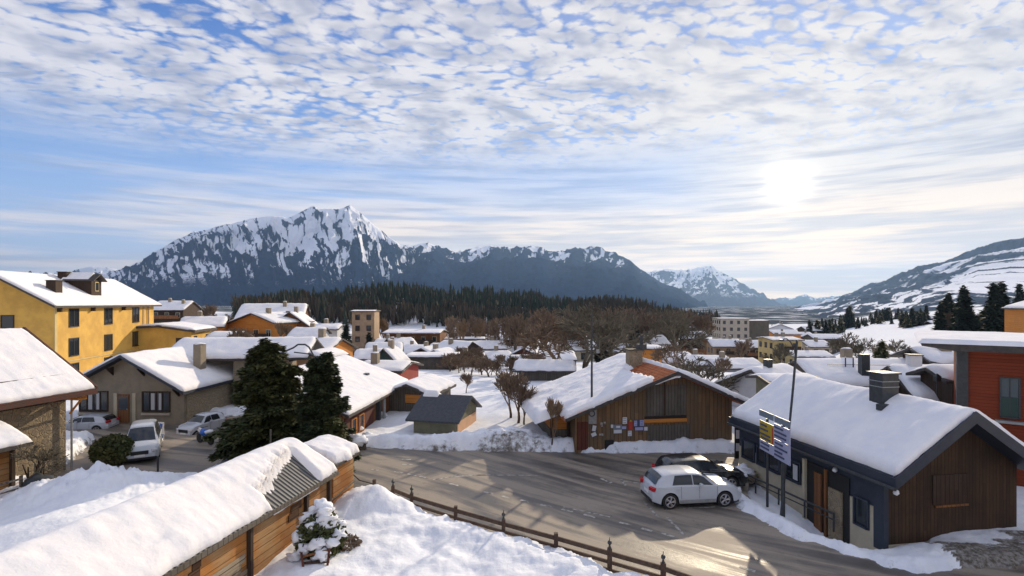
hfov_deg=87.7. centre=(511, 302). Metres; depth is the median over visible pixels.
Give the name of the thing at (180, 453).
parking area
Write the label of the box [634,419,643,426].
poster
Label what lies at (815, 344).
chalet
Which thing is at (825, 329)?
fir tree
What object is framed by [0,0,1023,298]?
sky
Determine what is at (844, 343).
bare tree
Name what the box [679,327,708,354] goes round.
chalet
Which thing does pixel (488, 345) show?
chalet
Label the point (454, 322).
bare tree
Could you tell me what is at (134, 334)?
window
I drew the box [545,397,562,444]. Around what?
bare tree
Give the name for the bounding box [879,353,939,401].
chalet
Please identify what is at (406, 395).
lean to
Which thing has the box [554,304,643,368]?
bare tree
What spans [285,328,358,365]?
chalet
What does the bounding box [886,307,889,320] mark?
fir tree
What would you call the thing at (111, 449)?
shrub
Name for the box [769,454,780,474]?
window
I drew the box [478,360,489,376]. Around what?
bare tree
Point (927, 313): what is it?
fir tree
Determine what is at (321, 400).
thuja
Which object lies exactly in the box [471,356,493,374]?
bare tree
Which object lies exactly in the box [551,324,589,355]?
bare tree
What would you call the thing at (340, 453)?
lean to
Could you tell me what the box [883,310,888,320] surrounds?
fir tree
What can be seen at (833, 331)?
fir tree
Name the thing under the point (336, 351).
chalet
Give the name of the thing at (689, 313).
bare tree
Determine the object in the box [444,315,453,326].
bare tree
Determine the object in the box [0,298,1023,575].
ground
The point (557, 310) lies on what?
bare tree
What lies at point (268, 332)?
window
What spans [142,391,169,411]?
window
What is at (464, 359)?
bare tree
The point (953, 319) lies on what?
fir tree
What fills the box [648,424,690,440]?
door
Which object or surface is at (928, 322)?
chalet
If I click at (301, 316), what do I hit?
chalet
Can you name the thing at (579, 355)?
chalet
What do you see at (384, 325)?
bare tree
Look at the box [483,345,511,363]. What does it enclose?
chalet
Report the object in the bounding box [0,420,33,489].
timber shed
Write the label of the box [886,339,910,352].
bare tree
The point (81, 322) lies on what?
yellow hotel
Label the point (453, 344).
chalet
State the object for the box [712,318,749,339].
apartment block
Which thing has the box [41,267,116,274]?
mountain
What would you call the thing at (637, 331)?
fir tree
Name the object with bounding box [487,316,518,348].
bare tree
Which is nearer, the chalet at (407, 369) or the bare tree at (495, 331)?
the chalet at (407, 369)
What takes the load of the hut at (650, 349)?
on the ground
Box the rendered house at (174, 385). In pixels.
[78,342,232,423]
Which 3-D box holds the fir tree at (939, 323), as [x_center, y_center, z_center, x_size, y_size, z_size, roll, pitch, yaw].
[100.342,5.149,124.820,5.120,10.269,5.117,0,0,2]
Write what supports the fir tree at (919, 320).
on the ground
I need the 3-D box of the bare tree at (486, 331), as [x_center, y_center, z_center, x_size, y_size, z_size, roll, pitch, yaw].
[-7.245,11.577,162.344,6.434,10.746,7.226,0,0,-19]
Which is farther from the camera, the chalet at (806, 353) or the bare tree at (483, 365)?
the chalet at (806, 353)
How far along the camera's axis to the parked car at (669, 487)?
23.82 m
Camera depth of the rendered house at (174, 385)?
40.24 m
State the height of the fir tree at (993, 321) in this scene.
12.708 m
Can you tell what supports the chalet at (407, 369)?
on the ground
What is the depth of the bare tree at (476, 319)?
150.44 m
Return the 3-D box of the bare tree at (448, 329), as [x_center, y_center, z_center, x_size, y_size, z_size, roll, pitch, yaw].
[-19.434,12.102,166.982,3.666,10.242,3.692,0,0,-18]
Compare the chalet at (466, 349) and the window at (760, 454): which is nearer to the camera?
the window at (760, 454)
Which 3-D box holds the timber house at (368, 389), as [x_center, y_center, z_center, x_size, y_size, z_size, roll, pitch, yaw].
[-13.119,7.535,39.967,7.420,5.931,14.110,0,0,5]
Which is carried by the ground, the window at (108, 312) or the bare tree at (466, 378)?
the bare tree at (466, 378)
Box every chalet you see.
[154,298,202,322]
[180,311,229,331]
[227,307,314,336]
[234,301,310,318]
[283,306,316,326]
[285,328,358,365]
[287,323,331,336]
[289,347,349,365]
[315,318,344,336]
[353,344,382,360]
[364,352,423,379]
[365,337,403,351]
[374,334,389,341]
[379,339,409,359]
[381,325,448,344]
[384,332,416,343]
[403,340,423,353]
[408,341,432,352]
[429,343,455,351]
[432,338,481,350]
[444,335,486,340]
[461,347,487,366]
[473,336,507,350]
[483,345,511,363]
[496,333,538,345]
[504,354,524,369]
[508,344,522,351]
[510,346,539,354]
[512,359,576,380]
[539,345,576,360]
[560,336,595,360]
[605,343,629,357]
[643,331,670,346]
[662,347,690,367]
[676,349,728,370]
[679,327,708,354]
[706,351,762,371]
[707,335,739,357]
[713,359,801,406]
[727,370,1023,549]
[734,338,757,359]
[745,373,819,393]
[756,332,804,363]
[769,322,792,329]
[769,329,801,338]
[781,346,835,363]
[787,347,904,386]
[796,326,821,333]
[800,330,811,339]
[801,332,840,354]
[802,337,831,353]
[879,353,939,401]
[888,346,953,363]
[924,319,934,324]
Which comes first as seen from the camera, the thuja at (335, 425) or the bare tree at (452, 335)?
the thuja at (335, 425)
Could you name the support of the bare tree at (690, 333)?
on the ground
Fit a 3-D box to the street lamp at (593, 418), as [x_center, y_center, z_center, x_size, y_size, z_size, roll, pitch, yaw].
[4.965,5.025,32.687,0.750,8.550,0.294,0,0,0]
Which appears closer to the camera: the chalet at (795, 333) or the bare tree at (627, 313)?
the bare tree at (627, 313)
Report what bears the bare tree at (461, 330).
on the ground
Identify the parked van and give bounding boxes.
[124,419,164,461]
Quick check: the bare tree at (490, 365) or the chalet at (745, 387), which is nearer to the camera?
the chalet at (745, 387)
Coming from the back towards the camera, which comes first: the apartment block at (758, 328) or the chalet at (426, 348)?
the apartment block at (758, 328)
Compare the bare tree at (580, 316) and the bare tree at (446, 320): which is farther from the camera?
the bare tree at (446, 320)
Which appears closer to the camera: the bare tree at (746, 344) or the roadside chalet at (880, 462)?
the roadside chalet at (880, 462)
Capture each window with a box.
[0,315,13,328]
[69,309,78,326]
[69,337,78,356]
[71,362,78,369]
[79,391,108,411]
[104,308,112,324]
[104,334,112,350]
[132,307,139,322]
[132,331,138,346]
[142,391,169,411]
[266,329,270,336]
[351,417,356,433]
[359,412,363,432]
[741,438,755,462]
[756,444,765,467]
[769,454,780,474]
[786,459,801,484]
[852,494,869,530]
[999,377,1020,419]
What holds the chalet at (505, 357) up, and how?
on the ground
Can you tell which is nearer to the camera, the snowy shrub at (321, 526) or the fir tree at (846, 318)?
the snowy shrub at (321, 526)
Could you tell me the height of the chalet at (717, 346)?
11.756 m
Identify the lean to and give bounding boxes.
[304,434,360,504]
[389,373,455,410]
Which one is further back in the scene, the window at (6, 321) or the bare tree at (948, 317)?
the bare tree at (948, 317)
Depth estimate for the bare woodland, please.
356.65 m
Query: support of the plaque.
attached to the barn at (667, 402)
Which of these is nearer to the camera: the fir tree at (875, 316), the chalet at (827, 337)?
the chalet at (827, 337)
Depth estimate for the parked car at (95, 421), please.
38.62 m
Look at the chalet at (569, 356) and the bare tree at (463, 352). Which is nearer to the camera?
the bare tree at (463, 352)
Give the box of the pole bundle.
[22,449,44,477]
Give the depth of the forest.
411.01 m
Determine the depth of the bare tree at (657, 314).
127.83 m
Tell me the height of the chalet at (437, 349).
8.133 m
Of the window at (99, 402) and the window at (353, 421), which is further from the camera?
the window at (99, 402)
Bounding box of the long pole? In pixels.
[332,480,354,499]
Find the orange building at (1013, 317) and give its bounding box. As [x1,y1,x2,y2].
[1001,301,1023,332]
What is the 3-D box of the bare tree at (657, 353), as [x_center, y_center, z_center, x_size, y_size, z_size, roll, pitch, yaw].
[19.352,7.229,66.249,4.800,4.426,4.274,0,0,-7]
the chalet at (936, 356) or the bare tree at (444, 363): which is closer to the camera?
the chalet at (936, 356)
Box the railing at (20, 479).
[0,475,22,494]
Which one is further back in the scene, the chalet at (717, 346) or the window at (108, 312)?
the chalet at (717, 346)
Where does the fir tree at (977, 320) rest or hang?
on the ground
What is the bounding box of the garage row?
[406,352,460,369]
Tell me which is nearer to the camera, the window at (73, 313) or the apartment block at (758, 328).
the window at (73, 313)
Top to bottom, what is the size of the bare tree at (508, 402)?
3.878 m
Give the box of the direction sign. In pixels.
[759,409,790,516]
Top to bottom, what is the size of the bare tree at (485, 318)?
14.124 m
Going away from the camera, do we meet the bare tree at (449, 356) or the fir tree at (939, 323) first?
the bare tree at (449, 356)
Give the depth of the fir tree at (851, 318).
361.86 m
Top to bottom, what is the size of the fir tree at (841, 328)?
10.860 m
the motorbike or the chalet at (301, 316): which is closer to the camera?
the motorbike
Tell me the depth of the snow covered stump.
32.96 m
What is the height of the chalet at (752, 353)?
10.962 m
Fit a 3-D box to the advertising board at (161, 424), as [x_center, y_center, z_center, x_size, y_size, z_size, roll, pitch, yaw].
[-23.352,8.550,35.393,0.580,1.200,0.065,0,0,12]
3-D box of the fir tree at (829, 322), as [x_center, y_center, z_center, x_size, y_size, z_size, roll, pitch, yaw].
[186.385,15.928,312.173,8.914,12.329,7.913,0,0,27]
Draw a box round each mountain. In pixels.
[29,205,414,305]
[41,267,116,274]
[363,242,707,307]
[646,265,786,305]
[771,294,839,304]
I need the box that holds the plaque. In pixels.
[628,420,632,429]
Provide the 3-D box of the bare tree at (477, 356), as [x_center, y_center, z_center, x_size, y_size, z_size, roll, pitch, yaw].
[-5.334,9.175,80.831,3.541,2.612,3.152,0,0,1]
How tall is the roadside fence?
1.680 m
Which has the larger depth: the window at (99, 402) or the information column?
the window at (99, 402)
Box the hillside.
[790,238,1023,316]
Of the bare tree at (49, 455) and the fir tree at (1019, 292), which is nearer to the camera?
the bare tree at (49, 455)
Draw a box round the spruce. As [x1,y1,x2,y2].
[201,338,306,461]
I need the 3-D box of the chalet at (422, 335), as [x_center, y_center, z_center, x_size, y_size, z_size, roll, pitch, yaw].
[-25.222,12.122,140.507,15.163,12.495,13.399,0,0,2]
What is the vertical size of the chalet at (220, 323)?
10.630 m
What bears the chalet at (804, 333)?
on the ground
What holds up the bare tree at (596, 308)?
on the ground
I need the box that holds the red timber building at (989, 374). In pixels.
[914,330,1023,486]
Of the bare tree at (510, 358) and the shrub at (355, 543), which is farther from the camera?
the bare tree at (510, 358)
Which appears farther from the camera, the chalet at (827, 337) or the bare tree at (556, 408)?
the chalet at (827, 337)
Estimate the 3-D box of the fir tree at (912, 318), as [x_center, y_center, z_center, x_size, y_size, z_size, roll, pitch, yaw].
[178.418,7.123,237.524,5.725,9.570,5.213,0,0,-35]
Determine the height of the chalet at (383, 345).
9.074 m
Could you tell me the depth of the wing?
46.74 m
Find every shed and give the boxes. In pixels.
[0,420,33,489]
[0,437,338,575]
[204,331,253,337]
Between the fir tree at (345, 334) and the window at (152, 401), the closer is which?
the window at (152, 401)
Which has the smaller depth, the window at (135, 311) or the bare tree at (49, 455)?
the bare tree at (49, 455)
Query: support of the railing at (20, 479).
on the ground
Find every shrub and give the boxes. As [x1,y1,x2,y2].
[86,432,134,465]
[286,498,347,561]
[341,533,362,552]
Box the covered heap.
[23,472,55,486]
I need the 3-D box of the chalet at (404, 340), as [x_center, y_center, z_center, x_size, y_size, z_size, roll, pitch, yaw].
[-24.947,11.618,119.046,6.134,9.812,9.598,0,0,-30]
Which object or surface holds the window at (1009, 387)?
in the red timber building at (989, 374)
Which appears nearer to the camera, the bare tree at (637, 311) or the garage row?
the garage row
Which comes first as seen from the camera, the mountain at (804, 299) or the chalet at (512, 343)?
the chalet at (512, 343)
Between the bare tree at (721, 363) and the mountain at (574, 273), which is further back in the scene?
the mountain at (574, 273)
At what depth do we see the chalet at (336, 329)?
100.43 m
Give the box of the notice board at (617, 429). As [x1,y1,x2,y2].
[613,424,621,433]
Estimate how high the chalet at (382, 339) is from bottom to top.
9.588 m
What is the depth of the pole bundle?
24.88 m
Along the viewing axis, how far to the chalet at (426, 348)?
100.12 m
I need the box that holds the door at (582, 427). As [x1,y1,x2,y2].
[577,422,587,449]
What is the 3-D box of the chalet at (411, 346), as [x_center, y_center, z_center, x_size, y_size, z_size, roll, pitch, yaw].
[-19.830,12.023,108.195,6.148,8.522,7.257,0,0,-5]
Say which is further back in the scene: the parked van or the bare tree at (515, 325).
the bare tree at (515, 325)
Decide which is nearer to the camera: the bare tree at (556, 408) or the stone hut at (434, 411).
the bare tree at (556, 408)
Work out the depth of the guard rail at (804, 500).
24.10 m
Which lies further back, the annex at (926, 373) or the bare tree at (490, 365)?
the bare tree at (490, 365)
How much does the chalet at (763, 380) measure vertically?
6.972 m
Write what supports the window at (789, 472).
in the roadside chalet at (880, 462)
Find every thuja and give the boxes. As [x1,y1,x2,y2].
[290,351,361,460]
[321,416,354,471]
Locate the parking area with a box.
[51,416,237,476]
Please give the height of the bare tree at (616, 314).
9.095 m
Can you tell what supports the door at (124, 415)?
in the rendered house at (174, 385)
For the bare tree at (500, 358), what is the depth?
86.09 m
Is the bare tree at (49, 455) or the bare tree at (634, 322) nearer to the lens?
the bare tree at (49, 455)
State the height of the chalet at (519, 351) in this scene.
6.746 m
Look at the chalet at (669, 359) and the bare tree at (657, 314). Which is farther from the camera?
the bare tree at (657, 314)
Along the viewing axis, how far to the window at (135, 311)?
76.23 m
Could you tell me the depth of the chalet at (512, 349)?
124.51 m
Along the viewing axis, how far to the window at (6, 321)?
58.15 m
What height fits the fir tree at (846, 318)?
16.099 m
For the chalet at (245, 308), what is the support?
on the ground
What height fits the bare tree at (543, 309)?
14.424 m
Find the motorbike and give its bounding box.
[196,426,213,444]
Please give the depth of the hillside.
2094.80 m
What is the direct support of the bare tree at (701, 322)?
on the ground
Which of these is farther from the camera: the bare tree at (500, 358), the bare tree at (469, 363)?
the bare tree at (500, 358)
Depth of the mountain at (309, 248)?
3915.57 m
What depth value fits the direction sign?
23.29 m
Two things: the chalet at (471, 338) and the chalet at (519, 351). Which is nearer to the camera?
the chalet at (519, 351)
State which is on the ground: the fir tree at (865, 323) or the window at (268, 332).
the fir tree at (865, 323)
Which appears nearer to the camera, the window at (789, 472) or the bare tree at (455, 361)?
the window at (789, 472)
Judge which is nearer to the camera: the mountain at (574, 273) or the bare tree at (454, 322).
the bare tree at (454, 322)
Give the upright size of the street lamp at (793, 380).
7.909 m
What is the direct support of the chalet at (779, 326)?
on the ground
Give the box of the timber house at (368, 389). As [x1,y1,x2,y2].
[233,355,407,435]
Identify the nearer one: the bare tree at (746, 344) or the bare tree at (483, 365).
the bare tree at (483, 365)
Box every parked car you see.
[66,413,119,429]
[176,411,225,434]
[640,465,741,509]
[652,453,747,485]
[734,463,756,483]
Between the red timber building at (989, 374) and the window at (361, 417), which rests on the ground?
the red timber building at (989, 374)
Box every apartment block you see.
[349,310,380,355]
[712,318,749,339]
[749,320,768,339]
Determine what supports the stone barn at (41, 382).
on the ground
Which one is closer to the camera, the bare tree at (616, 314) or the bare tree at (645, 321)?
the bare tree at (616, 314)
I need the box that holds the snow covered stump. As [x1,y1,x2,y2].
[352,435,367,450]
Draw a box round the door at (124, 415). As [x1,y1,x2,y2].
[118,394,129,421]
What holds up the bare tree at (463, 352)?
on the ground
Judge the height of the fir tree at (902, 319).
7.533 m
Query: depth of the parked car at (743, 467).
27.49 m
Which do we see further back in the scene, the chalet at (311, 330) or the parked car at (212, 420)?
the chalet at (311, 330)
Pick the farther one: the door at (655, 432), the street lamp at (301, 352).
the street lamp at (301, 352)
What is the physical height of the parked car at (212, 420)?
1.540 m
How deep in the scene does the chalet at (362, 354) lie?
86.57 m
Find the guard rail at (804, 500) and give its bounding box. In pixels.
[716,460,834,531]
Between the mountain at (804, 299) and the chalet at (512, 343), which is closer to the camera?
the chalet at (512, 343)
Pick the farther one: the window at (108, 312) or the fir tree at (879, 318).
the fir tree at (879, 318)
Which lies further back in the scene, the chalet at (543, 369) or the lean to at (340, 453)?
the chalet at (543, 369)
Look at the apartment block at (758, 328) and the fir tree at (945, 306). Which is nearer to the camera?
the fir tree at (945, 306)
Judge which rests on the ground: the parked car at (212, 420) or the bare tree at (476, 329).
the bare tree at (476, 329)
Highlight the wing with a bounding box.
[172,336,323,405]
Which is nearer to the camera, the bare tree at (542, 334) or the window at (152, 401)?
the window at (152, 401)
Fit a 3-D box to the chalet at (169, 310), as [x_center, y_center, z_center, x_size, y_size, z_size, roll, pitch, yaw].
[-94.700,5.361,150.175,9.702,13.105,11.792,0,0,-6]
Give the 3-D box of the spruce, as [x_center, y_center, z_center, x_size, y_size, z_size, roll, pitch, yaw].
[-13.550,5.656,30.777,6.694,7.328,6.248,0,0,0]
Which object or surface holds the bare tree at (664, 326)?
on the ground
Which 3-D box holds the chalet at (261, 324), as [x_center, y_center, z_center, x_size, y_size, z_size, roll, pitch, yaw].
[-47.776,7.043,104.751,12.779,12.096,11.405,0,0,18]
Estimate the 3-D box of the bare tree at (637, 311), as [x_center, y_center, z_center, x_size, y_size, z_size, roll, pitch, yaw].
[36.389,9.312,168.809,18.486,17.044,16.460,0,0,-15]
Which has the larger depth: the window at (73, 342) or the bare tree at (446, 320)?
the bare tree at (446, 320)
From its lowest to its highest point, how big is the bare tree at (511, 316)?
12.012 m
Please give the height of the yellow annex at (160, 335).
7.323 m
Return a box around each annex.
[136,321,216,350]
[906,364,953,403]
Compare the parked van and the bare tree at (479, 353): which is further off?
the bare tree at (479, 353)
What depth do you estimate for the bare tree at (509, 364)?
66.01 m
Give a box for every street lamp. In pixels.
[281,344,313,356]
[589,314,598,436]
[779,338,797,514]
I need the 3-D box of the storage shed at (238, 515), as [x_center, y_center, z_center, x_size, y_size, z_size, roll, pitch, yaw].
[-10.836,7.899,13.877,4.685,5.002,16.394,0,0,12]
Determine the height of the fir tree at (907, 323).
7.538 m
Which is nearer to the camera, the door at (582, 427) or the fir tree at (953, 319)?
the door at (582, 427)
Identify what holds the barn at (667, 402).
on the ground
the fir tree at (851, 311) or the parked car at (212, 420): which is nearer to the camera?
the parked car at (212, 420)
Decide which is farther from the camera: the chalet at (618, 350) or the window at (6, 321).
the chalet at (618, 350)
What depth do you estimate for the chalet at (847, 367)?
43.73 m
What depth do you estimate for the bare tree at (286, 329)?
94.80 m
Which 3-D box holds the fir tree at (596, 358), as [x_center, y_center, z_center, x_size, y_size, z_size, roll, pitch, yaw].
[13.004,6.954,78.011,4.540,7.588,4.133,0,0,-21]
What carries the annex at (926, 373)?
on the ground
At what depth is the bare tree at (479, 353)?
87.64 m
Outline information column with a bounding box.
[734,427,739,458]
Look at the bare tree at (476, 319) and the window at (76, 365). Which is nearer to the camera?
the window at (76, 365)
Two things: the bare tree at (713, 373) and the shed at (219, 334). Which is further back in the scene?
the shed at (219, 334)
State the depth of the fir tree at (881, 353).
61.83 m
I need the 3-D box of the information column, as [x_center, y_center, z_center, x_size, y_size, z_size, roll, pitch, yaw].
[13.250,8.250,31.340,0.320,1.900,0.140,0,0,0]
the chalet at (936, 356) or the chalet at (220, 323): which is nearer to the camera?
the chalet at (936, 356)
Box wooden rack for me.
[300,548,330,566]
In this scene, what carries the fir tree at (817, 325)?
on the ground
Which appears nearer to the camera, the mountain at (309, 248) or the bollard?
the bollard
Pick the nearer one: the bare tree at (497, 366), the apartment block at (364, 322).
the bare tree at (497, 366)
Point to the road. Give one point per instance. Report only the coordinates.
(597, 499)
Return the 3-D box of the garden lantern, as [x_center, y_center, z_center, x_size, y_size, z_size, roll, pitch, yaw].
[26.711,5.164,33.500,0.339,1.350,0.339,0,0,0]
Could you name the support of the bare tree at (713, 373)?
on the ground
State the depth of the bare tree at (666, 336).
132.54 m
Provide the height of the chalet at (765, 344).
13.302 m
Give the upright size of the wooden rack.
1.146 m
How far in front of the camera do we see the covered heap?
24.30 m
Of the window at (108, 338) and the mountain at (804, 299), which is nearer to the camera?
the window at (108, 338)
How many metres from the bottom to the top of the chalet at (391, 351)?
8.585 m
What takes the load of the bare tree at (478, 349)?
on the ground
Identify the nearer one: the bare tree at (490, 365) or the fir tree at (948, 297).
the bare tree at (490, 365)
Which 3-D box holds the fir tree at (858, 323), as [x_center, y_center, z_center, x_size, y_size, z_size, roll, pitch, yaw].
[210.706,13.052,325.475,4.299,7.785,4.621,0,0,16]
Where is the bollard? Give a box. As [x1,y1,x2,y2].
[157,456,158,471]
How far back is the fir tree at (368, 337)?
99.78 m
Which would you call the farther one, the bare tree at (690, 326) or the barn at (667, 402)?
the bare tree at (690, 326)
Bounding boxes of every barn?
[0,327,97,476]
[518,335,748,452]
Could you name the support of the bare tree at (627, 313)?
on the ground
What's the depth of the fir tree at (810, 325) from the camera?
292.04 m
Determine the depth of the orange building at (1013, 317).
71.78 m
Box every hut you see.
[405,390,481,433]
[643,344,662,362]
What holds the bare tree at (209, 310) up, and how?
on the ground
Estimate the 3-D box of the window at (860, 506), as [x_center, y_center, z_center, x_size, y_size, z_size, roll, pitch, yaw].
[13.856,8.350,21.211,0.119,1.149,0.769,0,0,-9]
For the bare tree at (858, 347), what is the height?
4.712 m
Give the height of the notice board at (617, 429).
0.550 m
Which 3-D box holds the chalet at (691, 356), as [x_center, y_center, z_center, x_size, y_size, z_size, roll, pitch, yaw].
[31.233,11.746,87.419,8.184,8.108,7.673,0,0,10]
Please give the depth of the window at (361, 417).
36.50 m
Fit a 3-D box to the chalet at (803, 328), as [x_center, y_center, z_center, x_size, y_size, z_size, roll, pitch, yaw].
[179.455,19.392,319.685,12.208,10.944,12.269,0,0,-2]
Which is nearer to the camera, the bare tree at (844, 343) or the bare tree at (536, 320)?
the bare tree at (844, 343)
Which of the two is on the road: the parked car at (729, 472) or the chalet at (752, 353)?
the parked car at (729, 472)
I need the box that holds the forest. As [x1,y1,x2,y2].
[232,280,717,334]
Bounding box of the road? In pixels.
[354,447,1023,575]
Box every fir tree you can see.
[340,323,353,354]
[364,332,372,348]
[593,343,613,362]
[628,321,641,347]
[806,320,812,332]
[814,320,821,333]
[821,319,829,333]
[827,319,832,333]
[831,324,836,333]
[835,318,845,333]
[844,305,855,323]
[844,308,851,328]
[847,313,854,327]
[854,317,860,328]
[863,317,868,326]
[871,339,888,358]
[873,311,877,322]
[874,310,884,323]
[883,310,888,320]
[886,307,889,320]
[898,313,904,327]
[900,313,912,327]
[909,307,916,326]
[915,313,921,325]
[924,305,930,319]
[931,302,948,330]
[932,299,952,330]
[942,293,954,314]
[947,296,962,330]
[948,285,977,330]
[974,314,980,331]
[976,282,1006,331]
[985,281,1012,331]
[1011,284,1023,303]
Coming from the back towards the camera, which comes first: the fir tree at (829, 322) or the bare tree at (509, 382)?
the fir tree at (829, 322)
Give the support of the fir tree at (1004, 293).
on the ground
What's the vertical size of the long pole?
0.418 m
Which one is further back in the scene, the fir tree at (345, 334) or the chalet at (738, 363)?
the fir tree at (345, 334)
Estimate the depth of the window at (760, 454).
27.55 m
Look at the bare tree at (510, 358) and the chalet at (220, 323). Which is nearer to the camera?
the bare tree at (510, 358)
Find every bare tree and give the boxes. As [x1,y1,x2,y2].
[10,443,69,477]
[202,303,217,315]
[227,326,254,336]
[273,322,293,336]
[379,318,389,337]
[436,353,465,370]
[439,353,457,369]
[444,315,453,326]
[445,325,454,336]
[447,316,469,335]
[448,328,458,339]
[450,355,472,371]
[450,357,461,372]
[454,319,469,340]
[455,351,473,365]
[459,372,472,392]
[461,315,487,338]
[463,359,481,374]
[467,355,487,369]
[470,321,484,337]
[470,346,484,354]
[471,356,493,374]
[474,351,485,357]
[474,360,500,376]
[477,317,487,336]
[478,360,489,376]
[481,323,496,339]
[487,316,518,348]
[487,319,500,339]
[492,362,500,373]
[492,370,515,417]
[494,369,531,422]
[495,354,504,366]
[498,360,517,372]
[503,314,528,350]
[504,313,518,345]
[504,355,519,373]
[515,307,569,347]
[516,317,590,358]
[516,385,538,424]
[524,352,545,358]
[526,311,558,348]
[539,307,581,335]
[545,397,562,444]
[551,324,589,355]
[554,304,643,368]
[559,307,598,337]
[574,302,618,337]
[579,309,657,356]
[596,307,645,322]
[608,305,661,318]
[615,312,661,346]
[624,313,679,346]
[628,306,687,337]
[632,312,669,339]
[644,308,715,351]
[650,343,690,364]
[662,316,706,350]
[667,317,699,347]
[669,354,741,391]
[674,308,694,345]
[685,311,716,335]
[713,357,732,372]
[733,338,753,357]
[759,342,794,363]
[826,332,863,356]
[849,338,875,357]
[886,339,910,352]
[933,312,952,328]
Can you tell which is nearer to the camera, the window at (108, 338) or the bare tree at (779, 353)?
the window at (108, 338)
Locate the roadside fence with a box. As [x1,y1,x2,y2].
[354,475,691,575]
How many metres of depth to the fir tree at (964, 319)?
117.46 m
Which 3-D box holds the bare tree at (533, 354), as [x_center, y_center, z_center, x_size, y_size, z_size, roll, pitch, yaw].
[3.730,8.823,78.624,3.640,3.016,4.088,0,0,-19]
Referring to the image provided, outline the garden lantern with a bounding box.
[933,374,941,394]
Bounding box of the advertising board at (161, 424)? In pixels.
[158,422,163,439]
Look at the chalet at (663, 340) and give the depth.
119.19 m
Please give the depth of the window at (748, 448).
28.57 m
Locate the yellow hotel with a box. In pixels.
[0,270,161,372]
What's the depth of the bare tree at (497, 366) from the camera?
66.22 m

